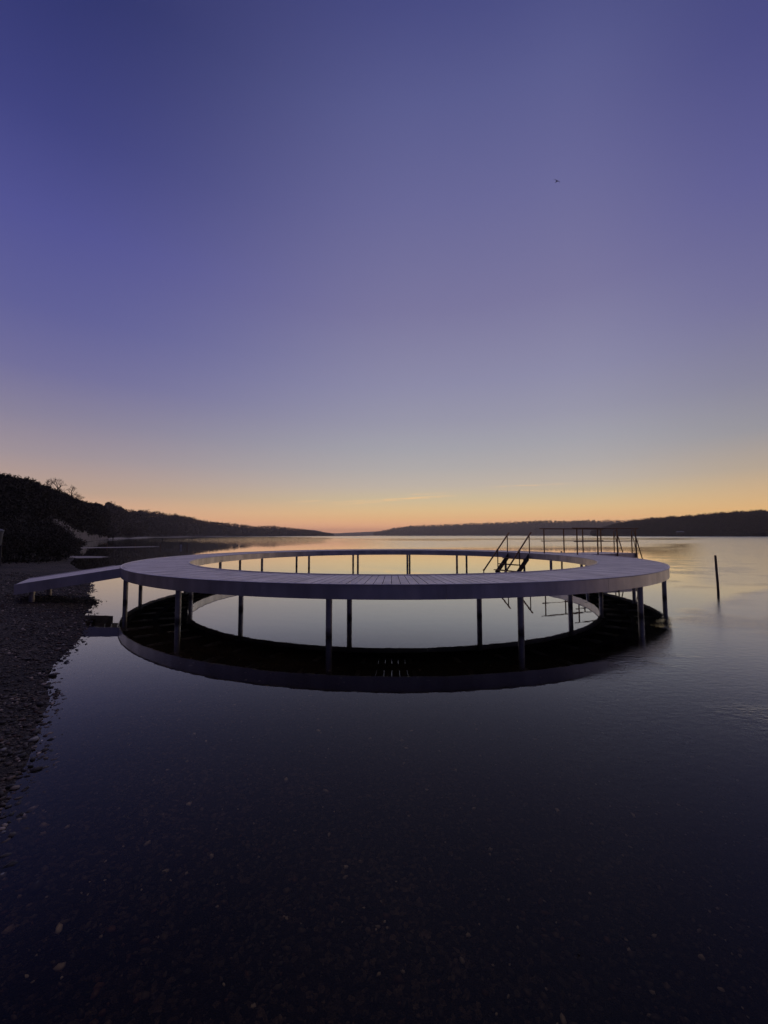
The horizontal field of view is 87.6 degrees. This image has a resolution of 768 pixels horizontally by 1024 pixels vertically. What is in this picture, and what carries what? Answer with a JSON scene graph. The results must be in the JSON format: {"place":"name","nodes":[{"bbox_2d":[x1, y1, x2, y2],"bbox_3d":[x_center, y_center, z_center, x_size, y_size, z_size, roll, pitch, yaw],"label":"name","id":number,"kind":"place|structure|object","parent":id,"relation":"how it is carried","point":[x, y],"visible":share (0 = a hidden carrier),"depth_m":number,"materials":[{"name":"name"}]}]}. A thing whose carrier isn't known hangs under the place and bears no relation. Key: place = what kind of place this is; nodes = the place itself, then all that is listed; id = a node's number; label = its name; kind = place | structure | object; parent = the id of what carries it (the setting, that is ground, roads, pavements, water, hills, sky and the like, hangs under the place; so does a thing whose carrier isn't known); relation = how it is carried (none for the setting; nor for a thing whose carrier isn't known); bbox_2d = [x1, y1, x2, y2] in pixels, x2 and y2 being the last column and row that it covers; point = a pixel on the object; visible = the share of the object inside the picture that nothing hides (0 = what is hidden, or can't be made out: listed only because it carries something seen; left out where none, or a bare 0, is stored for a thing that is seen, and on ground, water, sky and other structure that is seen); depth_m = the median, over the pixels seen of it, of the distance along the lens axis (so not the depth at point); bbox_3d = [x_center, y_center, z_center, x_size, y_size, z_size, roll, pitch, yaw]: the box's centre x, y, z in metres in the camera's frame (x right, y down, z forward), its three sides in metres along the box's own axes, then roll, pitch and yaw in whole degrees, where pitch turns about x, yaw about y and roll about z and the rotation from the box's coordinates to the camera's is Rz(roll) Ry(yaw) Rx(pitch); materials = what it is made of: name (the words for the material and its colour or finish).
{"place":"outdoors","nodes":[
{"label":"outdoors","id":0,"kind":"place"},
{"bbox_2d":[108,536,230,538],"bbox_3d":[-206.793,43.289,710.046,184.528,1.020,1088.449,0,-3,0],"label":"beach","id":1,"kind":"structure","parent":0,"point":[176,536],"depth_m":353.59,"materials":[{"name":"grey sand"}]},
{"bbox_2d":[0,535,767,1023],"bbox_3d":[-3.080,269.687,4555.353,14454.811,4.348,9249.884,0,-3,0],"label":"ground","id":2,"kind":"structure","parent":0,"point":[708,703],"depth_m":2.46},
{"bbox_2d":[0,529,4,565],"bbox_3d":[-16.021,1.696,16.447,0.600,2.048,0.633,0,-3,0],"label":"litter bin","id":3,"kind":"object","parent":2,"relation":"on","point":[1,534],"visible":0.98,"depth_m":16.59,"materials":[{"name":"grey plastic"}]},
{"bbox_2d":[0,572,102,956],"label":"beach pebbles","id":4,"kind":"object","parent":2,"relation":"on","point":[35,844],"visible":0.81,"depth_m":3.78,"materials":[{"name":"gravel"}]},
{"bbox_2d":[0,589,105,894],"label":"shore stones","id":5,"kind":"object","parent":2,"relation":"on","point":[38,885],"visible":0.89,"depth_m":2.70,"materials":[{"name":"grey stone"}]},
{"bbox_2d":[14,565,120,601],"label":"gangway ramp","id":6,"kind":"structure","parent":2,"relation":"on","point":[33,585],"depth_m":9.16,"materials":[{"name":"wood"}]},
{"bbox_2d":[50,516,107,541],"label":"dune bluff","id":7,"kind":"structure","parent":2,"relation":"on","point":[83,535],"depth_m":95.75,"materials":[{"name":"sand"}]},
{"bbox_2d":[0,472,111,563],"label":"scrub","id":8,"kind":"object","parent":7,"relation":"on","point":[34,532],"visible":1,"depth_m":31.87,"materials":[{"name":"green plant"}]},
{"bbox_2d":[46,478,66,489],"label":"bare tree","id":9,"kind":"object","parent":8,"relation":"on","point":[56,483],"visible":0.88,"depth_m":66.36,"materials":[{"name":"brown plant"}]},
{"bbox_2d":[65,484,82,501],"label":"bare tree","id":10,"kind":"object","parent":8,"relation":"on","point":[73,491],"visible":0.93,"depth_m":76.25,"materials":[{"name":"brown plant"}]},
{"bbox_2d":[70,556,105,557],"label":"sandbar","id":11,"kind":"structure","parent":2,"relation":"on","point":[86,556],"depth_m":29.97,"materials":[{"name":"grey sand"}]},
{"bbox_2d":[80,546,158,547],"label":"sandbar","id":12,"kind":"structure","parent":2,"relation":"on","point":[114,547],"depth_m":53.88,"materials":[{"name":"grey sand"}]},
{"bbox_2d":[104,501,332,536],"bbox_3d":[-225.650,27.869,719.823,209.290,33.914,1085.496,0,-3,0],"label":"woodland","id":13,"kind":"object","parent":2,"relation":"on","point":[122,522],"visible":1,"depth_m":470.83,"materials":[{"name":"green plant"}]},
{"bbox_2d":[0,643,767,1023],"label":"submerged pebbles","id":14,"kind":"object","parent":2,"relation":"on","point":[374,999],"visible":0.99,"depth_m":2.13,"materials":[{"name":"gravel"}]},
{"bbox_2d":[120,549,669,657],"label":"circular jetty","id":15,"kind":"object","parent":2,"relation":"on","point":[600,574],"visible":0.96,"depth_m":7.40,"materials":[{"name":"grey wood"}]},
{"bbox_2d":[483,532,530,571],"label":"bathing stairs","id":16,"kind":"structure","parent":15,"relation":"attached to","point":[505,560],"depth_m":17.02,"materials":[{"name":"metal"}]},
{"bbox_2d":[539,527,638,557],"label":"bathing platform","id":17,"kind":"structure","parent":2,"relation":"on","point":[630,555],"depth_m":17.11,"materials":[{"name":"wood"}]},
{"bbox_2d":[613,530,642,558],"bbox_3d":[11.108,2.153,17.893,1.330,2.739,0.791,1,-4,-21],"label":"swim ladder","id":18,"kind":"object","parent":17,"relation":"attached to","point":[631,543],"visible":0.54,"depth_m":17.56,"materials":[{"name":"grey metal"}]},
{"bbox_2d":[0,0,767,532],"label":"sky","id":19,"kind":"structure","parent":0,"point":[319,265],"materials":[{"name":"blue"}]},
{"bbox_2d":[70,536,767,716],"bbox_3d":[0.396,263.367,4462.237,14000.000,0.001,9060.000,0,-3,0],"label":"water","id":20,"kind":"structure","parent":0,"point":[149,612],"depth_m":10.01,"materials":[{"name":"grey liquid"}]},
{"bbox_2d":[714,555,719,592],"bbox_3d":[9.176,2.303,10.983,0.124,2.221,0.066,0,-3,0],"label":"mooring pile","id":21,"kind":"object","parent":20,"relation":"in","point":[716,573],"visible":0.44,"depth_m":11.00,"materials":[{"name":"brown wood"}]},
{"bbox_2d":[109,516,767,537],"bbox_3d":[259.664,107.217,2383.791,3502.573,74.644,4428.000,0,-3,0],"label":"hills","id":22,"kind":"structure","parent":0,"point":[441,530],"depth_m":2096.62,"materials":[{"name":"black plant"}]},
{"bbox_2d":[373,519,632,535],"bbox_3d":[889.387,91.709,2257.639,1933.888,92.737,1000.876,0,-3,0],"label":"forest","id":23,"kind":"object","parent":22,"relation":"on","point":[404,528],"visible":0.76,"depth_m":2181.44,"materials":[{"name":"green plant"}]},
{"bbox_2d":[590,509,767,535],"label":"forest belt","id":24,"kind":"object","parent":22,"relation":"on","point":[752,523],"visible":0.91,"depth_m":548.79,"materials":[{"name":"green plant"}]}
]}

